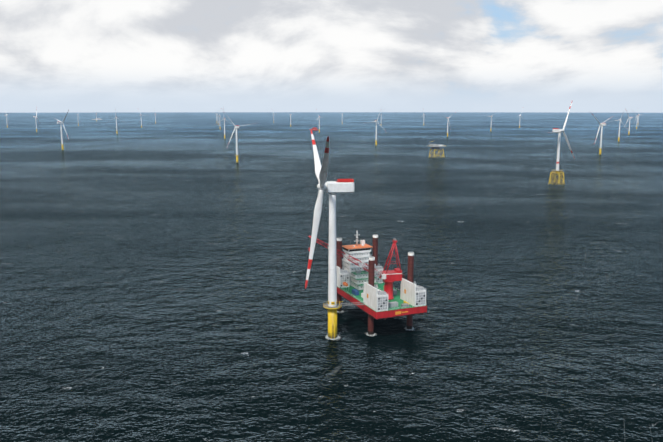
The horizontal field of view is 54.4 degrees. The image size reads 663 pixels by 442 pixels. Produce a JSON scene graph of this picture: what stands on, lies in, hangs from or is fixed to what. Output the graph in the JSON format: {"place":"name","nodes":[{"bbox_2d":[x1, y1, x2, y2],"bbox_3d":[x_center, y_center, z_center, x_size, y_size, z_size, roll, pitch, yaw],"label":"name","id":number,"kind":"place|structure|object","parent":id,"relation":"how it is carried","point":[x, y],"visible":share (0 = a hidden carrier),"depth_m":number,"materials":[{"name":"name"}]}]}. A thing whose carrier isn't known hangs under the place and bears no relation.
{"place":"outdoors","nodes":[
{"label":"outdoors","id":0,"kind":"place"},
{"bbox_2d":[0,112,662,441],"bbox_3d":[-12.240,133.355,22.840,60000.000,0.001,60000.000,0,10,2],"label":"sea","id":1,"kind":"structure","parent":0,"point":[152,280],"depth_m":523.15,"materials":[{"name":"liquid"}]},
{"bbox_2d":[56,110,68,149],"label":"wind turbine","id":2,"kind":"object","parent":1,"relation":"in","point":[61,123],"visible":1,"depth_m":2154.85,"materials":[{"name":"metal"}]},
{"bbox_2d":[221,108,254,162],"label":"wind turbine","id":3,"kind":"object","parent":1,"relation":"in","point":[236,127],"visible":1,"depth_m":1647.27,"materials":[{"name":"metal"}]},
{"bbox_2d":[305,130,353,339],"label":"wind turbine","id":4,"kind":"object","parent":1,"relation":"in","point":[332,189],"visible":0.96,"depth_m":377.07,"materials":[{"name":"metal"}]},
{"bbox_2d":[309,234,426,335],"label":"jack up vessel","id":5,"kind":"object","parent":1,"relation":"in","point":[365,280],"visible":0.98,"depth_m":398.76,"materials":[{"name":"metal"}]},
{"bbox_2d":[363,113,386,145],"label":"wind turbine","id":6,"kind":"object","parent":1,"relation":"in","point":[376,121],"visible":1,"depth_m":2434.40,"materials":[{"name":"metal"}]},
{"bbox_2d":[428,141,445,157],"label":"offshore substation","id":7,"kind":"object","parent":1,"relation":"in","point":[434,146],"depth_m":1830.05,"materials":[{"name":"yellow metal"}]},
{"bbox_2d":[548,102,573,184],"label":"wind turbine","id":8,"kind":"object","parent":1,"relation":"in","point":[559,132],"visible":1,"depth_m":1172.32,"materials":[{"name":"metal"}]},
{"bbox_2d":[591,113,612,154],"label":"wind turbine","id":9,"kind":"object","parent":1,"relation":"in","point":[602,125],"visible":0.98,"depth_m":1940.14,"materials":[{"name":"metal"}]},
{"bbox_2d":[609,110,624,141],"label":"wind turbine","id":10,"kind":"object","parent":1,"relation":"in","point":[619,127],"visible":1,"depth_m":2714.11,"materials":[{"name":"metal"}]},
{"bbox_2d":[0,0,662,112],"label":"sky","id":11,"kind":"structure","parent":0,"point":[57,56],"materials":[{"name":"white"}]}
]}

